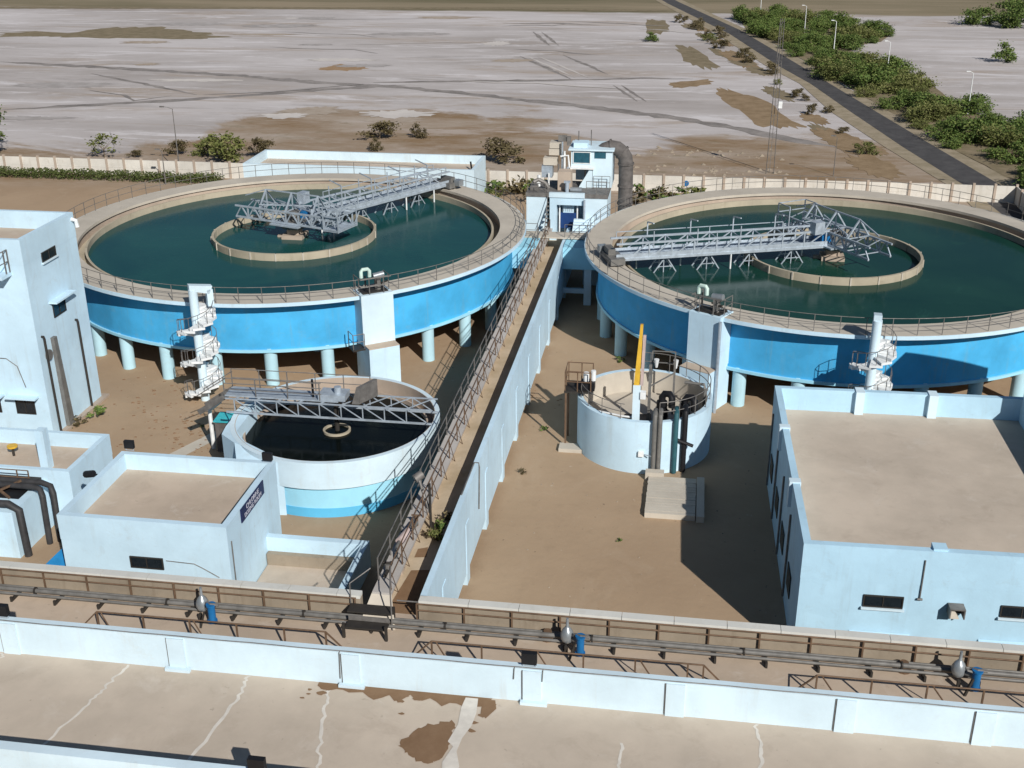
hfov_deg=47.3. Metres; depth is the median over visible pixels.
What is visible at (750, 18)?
roadside tree
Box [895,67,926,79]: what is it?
roadside tree
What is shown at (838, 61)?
roadside tree
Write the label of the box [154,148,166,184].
street lamp
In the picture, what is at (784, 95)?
soil patch
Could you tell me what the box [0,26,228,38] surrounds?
soil patch
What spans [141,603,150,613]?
pipe support
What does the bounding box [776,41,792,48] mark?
roadside tree
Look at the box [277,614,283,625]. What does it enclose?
pipe support
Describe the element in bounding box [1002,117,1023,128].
roadside tree
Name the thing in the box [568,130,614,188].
control room
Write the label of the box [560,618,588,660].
valve actuator
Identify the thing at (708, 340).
outlet chamber
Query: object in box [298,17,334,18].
soil patch
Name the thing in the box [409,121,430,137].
bush
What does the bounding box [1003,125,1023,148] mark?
roadside tree
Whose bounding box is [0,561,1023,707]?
front deck
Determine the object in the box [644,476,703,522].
plank slab
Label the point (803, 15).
roadside tree
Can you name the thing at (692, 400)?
submersible pump
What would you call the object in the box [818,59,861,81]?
roadside tree
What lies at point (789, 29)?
roadside tree
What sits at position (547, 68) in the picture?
tyre track
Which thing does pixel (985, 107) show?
roadside tree
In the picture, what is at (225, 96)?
tyre track
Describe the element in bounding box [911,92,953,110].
roadside tree
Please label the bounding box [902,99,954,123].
roadside tree
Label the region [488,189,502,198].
weed clump
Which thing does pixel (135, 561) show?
window
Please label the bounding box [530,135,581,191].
aerator stack
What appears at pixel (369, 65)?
soil patch
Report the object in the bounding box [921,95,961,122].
roadside tree
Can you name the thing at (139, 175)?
hedge
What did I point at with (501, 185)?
weed clump
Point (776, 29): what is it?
roadside tree
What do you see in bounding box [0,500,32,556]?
process pipe
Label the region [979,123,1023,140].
roadside tree
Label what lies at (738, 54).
verge shrub
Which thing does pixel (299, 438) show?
water
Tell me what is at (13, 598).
pipe support
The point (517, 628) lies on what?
deck pipe
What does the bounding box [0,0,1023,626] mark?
ground
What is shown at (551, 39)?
tyre track
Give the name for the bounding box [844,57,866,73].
roadside tree
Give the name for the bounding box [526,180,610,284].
inlet block
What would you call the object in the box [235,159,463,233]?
scraper bridge
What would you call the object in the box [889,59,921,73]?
roadside tree
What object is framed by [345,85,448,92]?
tyre track
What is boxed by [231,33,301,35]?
soil patch
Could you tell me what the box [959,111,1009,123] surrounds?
roadside tree
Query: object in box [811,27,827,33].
roadside tree
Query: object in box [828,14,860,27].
roadside tree
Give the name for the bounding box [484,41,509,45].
soil patch
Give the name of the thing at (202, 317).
spiral staircase
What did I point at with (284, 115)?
soil patch
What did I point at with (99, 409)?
weed clump
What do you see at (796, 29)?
roadside tree
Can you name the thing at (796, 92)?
verge shrub
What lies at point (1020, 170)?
roadside tree
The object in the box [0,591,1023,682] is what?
deck pipe
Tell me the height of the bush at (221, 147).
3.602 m
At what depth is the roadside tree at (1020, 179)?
121.06 m
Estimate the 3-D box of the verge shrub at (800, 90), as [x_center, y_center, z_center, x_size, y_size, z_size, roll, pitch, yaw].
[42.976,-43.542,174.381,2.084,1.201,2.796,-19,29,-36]
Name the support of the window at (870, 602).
in the building at (897, 512)
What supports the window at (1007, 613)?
in the building at (897, 512)
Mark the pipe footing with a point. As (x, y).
(655, 472)
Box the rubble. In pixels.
[633,146,788,175]
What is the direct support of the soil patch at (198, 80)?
on the ground
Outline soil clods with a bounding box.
[87,375,576,452]
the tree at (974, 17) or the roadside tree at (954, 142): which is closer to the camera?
the roadside tree at (954, 142)
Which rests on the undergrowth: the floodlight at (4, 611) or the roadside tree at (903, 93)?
the roadside tree at (903, 93)
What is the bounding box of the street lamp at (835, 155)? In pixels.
[831,135,836,175]
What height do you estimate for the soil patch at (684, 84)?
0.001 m
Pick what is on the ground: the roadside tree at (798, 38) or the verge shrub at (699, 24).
the verge shrub at (699, 24)
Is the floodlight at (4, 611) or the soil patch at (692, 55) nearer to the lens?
the floodlight at (4, 611)
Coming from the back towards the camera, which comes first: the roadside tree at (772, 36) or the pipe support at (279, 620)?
the roadside tree at (772, 36)
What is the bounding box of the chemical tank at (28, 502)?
[0,468,54,557]
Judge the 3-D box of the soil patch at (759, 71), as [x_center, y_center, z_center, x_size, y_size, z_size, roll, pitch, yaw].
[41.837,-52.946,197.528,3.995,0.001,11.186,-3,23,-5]
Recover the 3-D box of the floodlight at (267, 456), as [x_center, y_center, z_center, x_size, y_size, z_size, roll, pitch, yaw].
[-11.682,3.519,55.796,0.480,0.536,0.180,3,24,8]
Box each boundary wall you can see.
[0,154,1018,202]
[1014,187,1023,213]
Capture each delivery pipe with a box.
[650,408,657,468]
[655,408,662,468]
[671,406,678,473]
[678,404,693,471]
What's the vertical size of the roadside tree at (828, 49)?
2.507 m
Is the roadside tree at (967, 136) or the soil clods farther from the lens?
the roadside tree at (967, 136)
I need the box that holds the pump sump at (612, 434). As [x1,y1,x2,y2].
[577,352,712,473]
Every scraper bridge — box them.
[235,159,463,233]
[597,199,892,272]
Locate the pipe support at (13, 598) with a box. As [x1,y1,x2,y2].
[9,591,21,601]
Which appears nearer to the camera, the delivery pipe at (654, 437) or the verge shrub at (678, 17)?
the delivery pipe at (654, 437)
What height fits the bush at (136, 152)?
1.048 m
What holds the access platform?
on the ground
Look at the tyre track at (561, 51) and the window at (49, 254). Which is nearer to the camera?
the window at (49, 254)
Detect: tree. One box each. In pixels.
[0,104,7,141]
[86,133,121,157]
[730,4,754,18]
[734,11,763,22]
[741,19,767,33]
[742,12,762,23]
[743,8,769,22]
[753,24,780,37]
[755,17,778,24]
[755,21,776,34]
[763,13,781,19]
[763,27,804,37]
[765,9,785,18]
[766,3,790,15]
[767,32,784,40]
[772,31,798,42]
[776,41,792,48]
[777,17,800,27]
[778,26,793,32]
[780,12,801,22]
[785,43,808,56]
[786,9,820,22]
[786,18,808,29]
[786,42,812,51]
[792,33,806,45]
[793,27,805,32]
[794,35,825,47]
[795,29,825,35]
[796,32,830,50]
[802,53,833,63]
[806,18,830,31]
[807,12,826,20]
[807,62,852,79]
[808,46,823,53]
[808,54,848,71]
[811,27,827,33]
[811,49,850,62]
[812,47,839,56]
[813,15,831,27]
[814,9,834,16]
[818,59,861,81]
[821,59,847,72]
[822,32,844,49]
[823,10,860,27]
[827,20,860,32]
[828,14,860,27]
[829,23,866,38]
[831,52,867,62]
[833,33,868,49]
[838,70,857,84]
[839,20,854,31]
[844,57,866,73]
[846,62,896,88]
[848,25,881,39]
[849,50,880,61]
[852,84,881,97]
[861,19,892,30]
[861,50,897,64]
[863,35,879,42]
[867,76,916,93]
[869,53,915,68]
[870,60,899,69]
[870,72,899,88]
[871,94,909,109]
[875,30,885,37]
[876,25,895,36]
[876,65,902,81]
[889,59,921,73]
[893,88,931,105]
[894,73,941,89]
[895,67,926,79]
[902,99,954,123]
[906,92,939,106]
[907,118,932,129]
[909,85,930,95]
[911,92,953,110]
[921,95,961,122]
[922,120,963,141]
[930,119,954,132]
[932,96,988,115]
[936,114,995,144]
[937,136,963,149]
[948,113,963,121]
[954,6,997,24]
[954,92,997,114]
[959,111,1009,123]
[973,124,1023,147]
[976,147,1009,158]
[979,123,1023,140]
[982,111,1005,120]
[987,0,1023,21]
[989,139,1023,163]
[991,5,1023,27]
[999,110,1023,124]
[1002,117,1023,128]
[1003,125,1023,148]
[1013,166,1023,186]
[1014,162,1023,174]
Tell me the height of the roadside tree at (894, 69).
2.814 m
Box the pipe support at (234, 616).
[231,610,239,620]
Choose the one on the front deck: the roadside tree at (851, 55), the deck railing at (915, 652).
the deck railing at (915, 652)
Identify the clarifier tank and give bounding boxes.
[66,162,525,385]
[584,175,1023,406]
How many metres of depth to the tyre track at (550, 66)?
202.89 m
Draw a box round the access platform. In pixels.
[558,362,595,452]
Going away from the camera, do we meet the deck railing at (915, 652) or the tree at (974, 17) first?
the deck railing at (915, 652)
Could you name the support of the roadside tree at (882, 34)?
on the undergrowth
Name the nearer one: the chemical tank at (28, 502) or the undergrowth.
the chemical tank at (28, 502)
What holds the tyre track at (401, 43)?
on the ground
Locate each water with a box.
[88,189,490,293]
[245,395,426,460]
[622,205,1023,323]
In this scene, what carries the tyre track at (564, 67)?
on the ground
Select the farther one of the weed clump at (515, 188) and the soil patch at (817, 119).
the soil patch at (817, 119)
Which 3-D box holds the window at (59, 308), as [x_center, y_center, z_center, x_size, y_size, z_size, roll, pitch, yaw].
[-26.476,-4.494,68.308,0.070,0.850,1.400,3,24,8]
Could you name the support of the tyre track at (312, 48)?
on the ground
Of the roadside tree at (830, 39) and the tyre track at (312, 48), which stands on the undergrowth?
the roadside tree at (830, 39)
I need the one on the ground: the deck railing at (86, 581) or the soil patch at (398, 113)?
the soil patch at (398, 113)
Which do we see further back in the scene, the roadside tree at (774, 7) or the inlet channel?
the roadside tree at (774, 7)
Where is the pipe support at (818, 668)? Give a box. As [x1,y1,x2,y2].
[815,660,819,672]
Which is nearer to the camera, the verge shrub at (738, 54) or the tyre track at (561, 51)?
the verge shrub at (738, 54)
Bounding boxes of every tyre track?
[2,85,403,109]
[7,62,834,146]
[91,73,196,94]
[91,90,164,100]
[203,84,356,94]
[281,47,373,52]
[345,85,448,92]
[353,42,470,44]
[373,77,682,82]
[457,80,620,88]
[520,56,569,78]
[525,49,595,54]
[527,56,575,77]
[533,32,548,44]
[541,57,588,77]
[542,32,557,44]
[564,55,606,73]
[577,21,663,25]
[613,85,636,100]
[621,85,645,100]
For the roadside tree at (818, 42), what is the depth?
219.79 m
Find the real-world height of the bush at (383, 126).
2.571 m
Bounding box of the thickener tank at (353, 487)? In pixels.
[222,376,440,517]
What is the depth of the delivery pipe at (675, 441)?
63.24 m
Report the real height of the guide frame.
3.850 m
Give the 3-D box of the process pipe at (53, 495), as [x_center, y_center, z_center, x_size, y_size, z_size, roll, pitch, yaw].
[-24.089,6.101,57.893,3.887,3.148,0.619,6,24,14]
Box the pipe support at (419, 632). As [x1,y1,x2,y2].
[417,626,423,637]
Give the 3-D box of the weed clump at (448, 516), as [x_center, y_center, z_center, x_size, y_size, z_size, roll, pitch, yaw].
[-2.876,5.856,52.136,0.666,0.745,0.871,7,24,16]
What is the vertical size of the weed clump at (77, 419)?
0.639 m
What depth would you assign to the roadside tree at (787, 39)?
229.55 m
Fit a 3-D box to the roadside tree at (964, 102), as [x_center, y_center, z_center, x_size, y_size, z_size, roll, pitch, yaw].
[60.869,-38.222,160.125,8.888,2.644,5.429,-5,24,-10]
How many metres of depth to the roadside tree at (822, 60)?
195.25 m
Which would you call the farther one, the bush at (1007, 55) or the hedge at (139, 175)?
the bush at (1007, 55)
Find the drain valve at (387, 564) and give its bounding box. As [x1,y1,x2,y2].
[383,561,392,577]
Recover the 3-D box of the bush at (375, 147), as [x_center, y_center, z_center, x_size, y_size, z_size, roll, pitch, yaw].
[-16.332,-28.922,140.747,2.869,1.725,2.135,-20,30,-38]
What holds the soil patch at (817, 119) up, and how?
on the ground
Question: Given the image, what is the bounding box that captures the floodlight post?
[412,470,431,527]
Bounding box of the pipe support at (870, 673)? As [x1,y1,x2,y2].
[867,665,872,677]
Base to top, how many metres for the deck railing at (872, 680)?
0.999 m
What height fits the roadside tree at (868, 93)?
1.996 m
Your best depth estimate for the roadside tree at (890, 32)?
238.26 m
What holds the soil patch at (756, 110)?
on the ground
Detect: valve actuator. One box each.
[196,587,218,627]
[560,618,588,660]
[951,651,987,696]
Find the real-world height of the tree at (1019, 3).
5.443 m
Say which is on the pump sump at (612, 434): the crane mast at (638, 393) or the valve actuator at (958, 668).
the crane mast at (638, 393)
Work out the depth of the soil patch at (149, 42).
237.03 m
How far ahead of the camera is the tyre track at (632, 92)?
177.46 m
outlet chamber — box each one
[348,270,400,380]
[679,288,732,412]
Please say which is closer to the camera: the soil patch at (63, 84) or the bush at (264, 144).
the bush at (264, 144)
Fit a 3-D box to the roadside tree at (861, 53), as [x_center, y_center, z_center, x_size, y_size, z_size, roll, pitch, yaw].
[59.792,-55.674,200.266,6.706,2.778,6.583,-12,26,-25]
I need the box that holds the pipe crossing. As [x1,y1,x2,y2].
[342,565,417,641]
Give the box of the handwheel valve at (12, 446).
[7,443,17,455]
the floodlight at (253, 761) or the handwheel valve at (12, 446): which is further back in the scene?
the handwheel valve at (12, 446)
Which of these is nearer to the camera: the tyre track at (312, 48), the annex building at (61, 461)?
the annex building at (61, 461)
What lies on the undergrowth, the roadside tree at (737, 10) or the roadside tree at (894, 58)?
the roadside tree at (894, 58)
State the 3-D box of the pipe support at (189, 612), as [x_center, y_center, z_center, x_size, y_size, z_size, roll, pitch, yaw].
[-12.631,8.857,45.957,0.100,0.220,0.830,3,24,8]
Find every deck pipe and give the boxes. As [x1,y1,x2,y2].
[0,584,1023,672]
[0,585,1023,677]
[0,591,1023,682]
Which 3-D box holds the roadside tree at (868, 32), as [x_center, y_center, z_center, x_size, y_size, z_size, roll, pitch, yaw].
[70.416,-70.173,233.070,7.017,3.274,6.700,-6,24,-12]
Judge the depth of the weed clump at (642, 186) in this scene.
118.63 m
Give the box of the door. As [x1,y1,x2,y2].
[559,205,577,231]
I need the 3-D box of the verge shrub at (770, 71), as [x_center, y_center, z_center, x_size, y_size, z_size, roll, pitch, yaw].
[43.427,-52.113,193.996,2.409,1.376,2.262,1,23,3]
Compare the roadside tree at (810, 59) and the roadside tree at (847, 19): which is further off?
the roadside tree at (847, 19)
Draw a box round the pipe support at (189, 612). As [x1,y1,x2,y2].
[186,606,194,617]
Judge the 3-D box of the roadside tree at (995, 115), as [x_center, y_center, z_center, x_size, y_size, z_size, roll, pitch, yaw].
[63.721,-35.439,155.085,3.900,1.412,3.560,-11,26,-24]
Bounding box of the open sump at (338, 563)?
[257,533,370,589]
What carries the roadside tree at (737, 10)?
on the ground
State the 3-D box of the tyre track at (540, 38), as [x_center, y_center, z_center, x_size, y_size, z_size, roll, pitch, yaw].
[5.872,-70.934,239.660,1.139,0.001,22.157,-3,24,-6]
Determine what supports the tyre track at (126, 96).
on the ground
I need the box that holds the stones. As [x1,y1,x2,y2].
[107,343,775,615]
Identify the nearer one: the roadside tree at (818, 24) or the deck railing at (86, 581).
the deck railing at (86, 581)
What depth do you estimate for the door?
92.51 m
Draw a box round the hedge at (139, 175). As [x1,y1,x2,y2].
[0,165,224,183]
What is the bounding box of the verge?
[656,0,1023,213]
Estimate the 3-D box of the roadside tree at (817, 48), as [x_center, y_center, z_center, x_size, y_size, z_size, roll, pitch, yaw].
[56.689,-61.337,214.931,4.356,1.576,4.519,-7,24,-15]
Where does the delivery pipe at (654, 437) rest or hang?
attached to the pump sump at (612, 434)
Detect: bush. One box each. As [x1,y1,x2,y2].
[126,149,143,156]
[160,139,190,154]
[186,139,218,156]
[198,130,246,162]
[243,137,275,153]
[356,120,402,138]
[369,137,383,151]
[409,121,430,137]
[480,137,525,163]
[644,30,658,41]
[990,39,1017,61]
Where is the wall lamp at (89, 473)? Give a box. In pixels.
[83,470,97,477]
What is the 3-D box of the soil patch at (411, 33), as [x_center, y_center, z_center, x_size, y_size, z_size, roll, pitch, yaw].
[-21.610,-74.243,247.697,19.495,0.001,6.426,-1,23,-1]
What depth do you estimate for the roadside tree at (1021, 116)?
148.77 m
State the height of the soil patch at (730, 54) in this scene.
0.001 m
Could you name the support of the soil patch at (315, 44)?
on the ground
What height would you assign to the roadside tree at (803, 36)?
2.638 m
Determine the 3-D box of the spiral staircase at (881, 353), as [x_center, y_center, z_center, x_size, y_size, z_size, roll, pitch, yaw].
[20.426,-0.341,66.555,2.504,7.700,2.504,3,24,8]
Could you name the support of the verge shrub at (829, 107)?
on the ground
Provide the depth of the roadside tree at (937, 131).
144.42 m
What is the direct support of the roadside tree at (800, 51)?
on the undergrowth
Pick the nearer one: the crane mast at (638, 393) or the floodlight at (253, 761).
the floodlight at (253, 761)
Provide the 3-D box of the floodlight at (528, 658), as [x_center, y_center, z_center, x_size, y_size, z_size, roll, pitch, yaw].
[0.538,8.598,36.435,0.480,0.536,0.180,3,24,8]
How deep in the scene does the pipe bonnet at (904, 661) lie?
42.19 m
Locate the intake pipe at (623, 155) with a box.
[599,139,633,210]
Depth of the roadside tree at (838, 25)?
241.85 m
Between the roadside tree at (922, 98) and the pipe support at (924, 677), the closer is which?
the pipe support at (924, 677)
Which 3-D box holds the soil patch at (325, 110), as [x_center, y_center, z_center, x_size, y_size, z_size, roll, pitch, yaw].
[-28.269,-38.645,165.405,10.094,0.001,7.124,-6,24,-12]
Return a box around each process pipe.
[0,477,61,541]
[0,481,52,544]
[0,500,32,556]
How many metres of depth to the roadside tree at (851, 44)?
220.35 m
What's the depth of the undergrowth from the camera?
149.47 m
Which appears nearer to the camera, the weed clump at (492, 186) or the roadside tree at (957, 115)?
the weed clump at (492, 186)
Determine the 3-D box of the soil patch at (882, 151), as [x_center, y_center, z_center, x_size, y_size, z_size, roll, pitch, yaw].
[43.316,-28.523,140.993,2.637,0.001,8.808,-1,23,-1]
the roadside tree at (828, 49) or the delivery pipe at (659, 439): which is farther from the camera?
the roadside tree at (828, 49)
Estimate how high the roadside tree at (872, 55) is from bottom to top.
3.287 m
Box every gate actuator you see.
[359,267,387,291]
[697,283,726,311]
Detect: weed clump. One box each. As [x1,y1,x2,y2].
[70,415,87,427]
[85,404,106,417]
[424,526,438,540]
[428,528,443,540]
[431,519,446,530]
[439,511,452,520]
[484,180,500,191]
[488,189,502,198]
[495,181,507,191]
[504,175,528,193]
[632,186,647,203]
[633,183,654,197]
[650,186,664,197]
[651,194,668,199]
[653,184,676,198]
[667,186,684,196]
[681,186,702,194]
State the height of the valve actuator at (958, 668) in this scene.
1.361 m
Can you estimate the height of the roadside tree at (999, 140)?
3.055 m
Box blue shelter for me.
[46,548,65,565]
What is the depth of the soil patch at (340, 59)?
212.71 m
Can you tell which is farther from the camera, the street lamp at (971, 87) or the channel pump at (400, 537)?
the street lamp at (971, 87)
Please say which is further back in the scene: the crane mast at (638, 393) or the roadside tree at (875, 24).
the roadside tree at (875, 24)
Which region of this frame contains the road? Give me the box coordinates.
[663,0,1023,220]
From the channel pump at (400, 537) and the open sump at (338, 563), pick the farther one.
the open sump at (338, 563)
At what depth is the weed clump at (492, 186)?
120.36 m
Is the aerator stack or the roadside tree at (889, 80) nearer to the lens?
the aerator stack
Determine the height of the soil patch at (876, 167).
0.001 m
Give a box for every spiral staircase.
[176,284,222,400]
[848,312,896,390]
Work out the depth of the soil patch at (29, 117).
161.91 m
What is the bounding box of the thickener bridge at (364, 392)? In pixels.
[197,368,437,430]
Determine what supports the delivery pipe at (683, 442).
attached to the pump sump at (612, 434)
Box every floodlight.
[0,603,9,618]
[123,440,134,450]
[247,755,266,767]
[262,452,272,462]
[521,650,536,666]
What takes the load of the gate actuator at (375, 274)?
on the outlet chamber at (376, 348)
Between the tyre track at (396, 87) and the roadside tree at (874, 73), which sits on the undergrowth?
the roadside tree at (874, 73)
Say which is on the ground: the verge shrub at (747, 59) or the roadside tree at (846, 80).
the verge shrub at (747, 59)
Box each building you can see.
[0,209,109,430]
[0,427,112,522]
[0,616,1023,767]
[56,451,281,581]
[243,149,485,191]
[766,385,1023,644]
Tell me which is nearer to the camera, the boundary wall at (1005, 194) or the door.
the door
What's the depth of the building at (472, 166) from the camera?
119.65 m
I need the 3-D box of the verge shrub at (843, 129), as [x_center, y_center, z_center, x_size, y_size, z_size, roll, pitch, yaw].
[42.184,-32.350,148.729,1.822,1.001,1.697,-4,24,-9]
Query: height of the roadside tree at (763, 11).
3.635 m
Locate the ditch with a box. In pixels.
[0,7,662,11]
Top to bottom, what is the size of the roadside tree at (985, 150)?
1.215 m
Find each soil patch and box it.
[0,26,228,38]
[0,116,71,119]
[7,82,109,87]
[123,41,167,43]
[134,63,158,65]
[147,78,243,81]
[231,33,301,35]
[242,24,311,27]
[258,113,305,118]
[276,106,345,114]
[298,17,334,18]
[299,44,331,45]
[306,58,380,61]
[319,64,367,70]
[333,64,386,66]
[359,109,439,118]
[362,117,423,122]
[375,32,443,35]
[422,16,469,18]
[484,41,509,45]
[491,59,532,61]
[646,19,669,34]
[668,79,713,87]
[675,45,719,69]
[681,23,704,29]
[695,33,708,39]
[708,48,727,58]
[716,87,806,128]
[718,50,751,62]
[727,60,756,65]
[728,59,758,67]
[746,66,772,75]
[761,86,794,101]
[799,112,830,124]
[807,123,828,130]
[810,128,874,156]
[844,154,904,178]
[863,141,888,154]
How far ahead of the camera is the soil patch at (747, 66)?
202.31 m
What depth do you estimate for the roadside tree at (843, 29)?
227.76 m
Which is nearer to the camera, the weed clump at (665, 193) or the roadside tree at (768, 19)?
the weed clump at (665, 193)
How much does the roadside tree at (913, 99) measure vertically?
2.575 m
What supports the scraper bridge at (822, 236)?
on the clarifier tank at (975, 355)
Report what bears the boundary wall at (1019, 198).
on the ground
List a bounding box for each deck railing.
[0,568,356,613]
[85,611,341,645]
[416,603,1023,670]
[417,640,718,679]
[799,674,1023,703]
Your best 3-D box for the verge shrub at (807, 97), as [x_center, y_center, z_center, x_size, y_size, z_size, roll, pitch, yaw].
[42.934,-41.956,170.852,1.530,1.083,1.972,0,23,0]
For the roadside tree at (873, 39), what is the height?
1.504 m
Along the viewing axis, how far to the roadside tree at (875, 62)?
192.44 m
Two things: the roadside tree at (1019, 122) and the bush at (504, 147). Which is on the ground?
the bush at (504, 147)
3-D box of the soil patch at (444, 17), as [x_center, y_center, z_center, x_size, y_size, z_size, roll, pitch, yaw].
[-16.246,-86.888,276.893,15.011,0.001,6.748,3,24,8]
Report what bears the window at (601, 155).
in the control room
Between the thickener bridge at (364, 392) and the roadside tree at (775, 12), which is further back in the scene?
the roadside tree at (775, 12)
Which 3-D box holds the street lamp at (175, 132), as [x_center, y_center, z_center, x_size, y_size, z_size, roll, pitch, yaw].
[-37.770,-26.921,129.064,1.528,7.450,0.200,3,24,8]
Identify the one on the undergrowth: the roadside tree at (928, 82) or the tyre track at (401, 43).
the roadside tree at (928, 82)
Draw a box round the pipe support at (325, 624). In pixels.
[323,618,330,629]
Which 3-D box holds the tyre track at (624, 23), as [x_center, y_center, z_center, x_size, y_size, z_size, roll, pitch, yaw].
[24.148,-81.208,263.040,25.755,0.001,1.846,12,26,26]
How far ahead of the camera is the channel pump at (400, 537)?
48.64 m
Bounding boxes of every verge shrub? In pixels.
[674,14,685,22]
[691,21,703,29]
[700,33,717,40]
[711,39,730,48]
[712,26,724,33]
[735,48,746,57]
[739,51,757,62]
[740,47,751,54]
[765,61,777,69]
[766,66,779,73]
[788,90,798,97]
[791,88,805,95]
[801,94,810,100]
[805,103,817,114]
[821,105,835,112]
[835,126,848,133]
[852,141,880,155]
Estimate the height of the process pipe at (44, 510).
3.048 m
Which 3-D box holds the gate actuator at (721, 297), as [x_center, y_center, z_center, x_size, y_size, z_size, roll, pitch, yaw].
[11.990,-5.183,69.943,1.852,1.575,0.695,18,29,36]
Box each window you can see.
[15,400,36,414]
[41,245,58,264]
[52,299,66,317]
[129,556,164,569]
[573,152,590,163]
[594,152,605,158]
[769,453,773,483]
[774,486,778,518]
[780,521,784,554]
[786,561,790,598]
[860,594,903,611]
[997,605,1023,621]
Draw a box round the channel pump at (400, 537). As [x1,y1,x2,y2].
[395,514,420,558]
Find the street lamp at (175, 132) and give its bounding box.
[159,106,178,160]
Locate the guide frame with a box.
[647,350,705,420]
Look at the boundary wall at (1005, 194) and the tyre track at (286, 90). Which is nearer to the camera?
the boundary wall at (1005, 194)
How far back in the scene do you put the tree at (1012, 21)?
250.06 m
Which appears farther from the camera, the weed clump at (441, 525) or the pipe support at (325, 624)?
the weed clump at (441, 525)
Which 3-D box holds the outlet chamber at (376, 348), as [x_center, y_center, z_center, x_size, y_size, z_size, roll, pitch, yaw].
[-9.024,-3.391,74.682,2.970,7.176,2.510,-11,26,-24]
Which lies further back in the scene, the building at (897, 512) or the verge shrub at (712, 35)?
the verge shrub at (712, 35)
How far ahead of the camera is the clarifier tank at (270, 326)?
77.77 m
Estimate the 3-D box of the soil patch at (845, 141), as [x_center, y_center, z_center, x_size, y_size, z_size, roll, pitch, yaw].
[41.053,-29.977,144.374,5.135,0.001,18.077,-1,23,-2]
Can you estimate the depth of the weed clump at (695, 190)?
117.54 m
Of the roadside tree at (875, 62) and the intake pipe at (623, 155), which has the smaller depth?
the intake pipe at (623, 155)
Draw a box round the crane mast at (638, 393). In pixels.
[632,324,645,419]
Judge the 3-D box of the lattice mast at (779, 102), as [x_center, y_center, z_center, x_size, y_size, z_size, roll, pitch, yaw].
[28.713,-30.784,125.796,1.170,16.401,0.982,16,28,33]
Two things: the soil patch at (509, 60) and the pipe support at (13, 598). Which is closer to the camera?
the pipe support at (13, 598)
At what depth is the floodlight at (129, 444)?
56.98 m
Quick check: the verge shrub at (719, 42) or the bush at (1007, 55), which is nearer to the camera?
the bush at (1007, 55)
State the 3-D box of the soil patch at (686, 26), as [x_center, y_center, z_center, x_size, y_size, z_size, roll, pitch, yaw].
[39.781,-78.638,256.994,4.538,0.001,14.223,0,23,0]
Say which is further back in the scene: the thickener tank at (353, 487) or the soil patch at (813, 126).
the soil patch at (813, 126)
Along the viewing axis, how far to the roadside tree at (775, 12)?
262.02 m
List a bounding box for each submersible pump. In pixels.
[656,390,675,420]
[679,394,697,417]
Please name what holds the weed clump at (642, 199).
on the ground
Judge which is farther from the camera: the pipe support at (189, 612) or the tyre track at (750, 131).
the tyre track at (750, 131)
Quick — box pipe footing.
[645,469,663,480]
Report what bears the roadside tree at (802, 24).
on the undergrowth
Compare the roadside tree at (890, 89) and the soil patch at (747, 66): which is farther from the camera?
the soil patch at (747, 66)
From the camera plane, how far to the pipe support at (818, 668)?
42.25 m
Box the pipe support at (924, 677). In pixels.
[920,670,926,681]
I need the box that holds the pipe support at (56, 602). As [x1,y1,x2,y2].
[53,595,64,605]
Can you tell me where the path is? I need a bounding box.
[170,431,215,454]
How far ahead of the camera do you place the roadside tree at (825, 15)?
258.53 m
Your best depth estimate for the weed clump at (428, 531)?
50.63 m
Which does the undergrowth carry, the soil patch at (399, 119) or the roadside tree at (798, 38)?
the roadside tree at (798, 38)
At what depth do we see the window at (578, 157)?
92.31 m
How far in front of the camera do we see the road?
155.88 m
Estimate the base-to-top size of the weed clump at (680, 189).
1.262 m
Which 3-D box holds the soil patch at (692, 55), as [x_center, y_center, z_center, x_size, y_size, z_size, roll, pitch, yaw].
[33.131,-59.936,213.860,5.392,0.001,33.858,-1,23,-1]
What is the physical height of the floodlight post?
2.487 m
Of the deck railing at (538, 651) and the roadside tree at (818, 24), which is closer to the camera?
the deck railing at (538, 651)
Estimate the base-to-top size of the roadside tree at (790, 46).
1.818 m
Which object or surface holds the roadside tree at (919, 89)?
on the undergrowth
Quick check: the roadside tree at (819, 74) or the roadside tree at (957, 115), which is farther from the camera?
the roadside tree at (819, 74)
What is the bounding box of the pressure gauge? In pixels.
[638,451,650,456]
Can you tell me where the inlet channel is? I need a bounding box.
[363,219,596,629]
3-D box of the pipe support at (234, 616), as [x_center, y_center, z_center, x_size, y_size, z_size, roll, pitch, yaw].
[-10.802,8.959,45.695,0.100,0.220,0.830,3,24,8]
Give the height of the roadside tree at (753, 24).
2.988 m
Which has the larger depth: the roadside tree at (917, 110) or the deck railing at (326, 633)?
the roadside tree at (917, 110)
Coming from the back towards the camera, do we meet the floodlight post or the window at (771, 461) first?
the window at (771, 461)
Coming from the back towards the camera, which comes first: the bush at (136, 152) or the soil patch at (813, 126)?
the soil patch at (813, 126)
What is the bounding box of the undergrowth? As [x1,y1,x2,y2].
[742,15,1022,181]
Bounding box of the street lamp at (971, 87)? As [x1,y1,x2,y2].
[966,71,973,113]
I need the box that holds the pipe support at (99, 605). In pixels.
[97,599,107,609]
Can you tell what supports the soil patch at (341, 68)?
on the ground
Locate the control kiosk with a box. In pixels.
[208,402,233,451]
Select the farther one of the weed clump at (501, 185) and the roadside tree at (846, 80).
the roadside tree at (846, 80)
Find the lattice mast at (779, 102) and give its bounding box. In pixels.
[766,18,784,173]

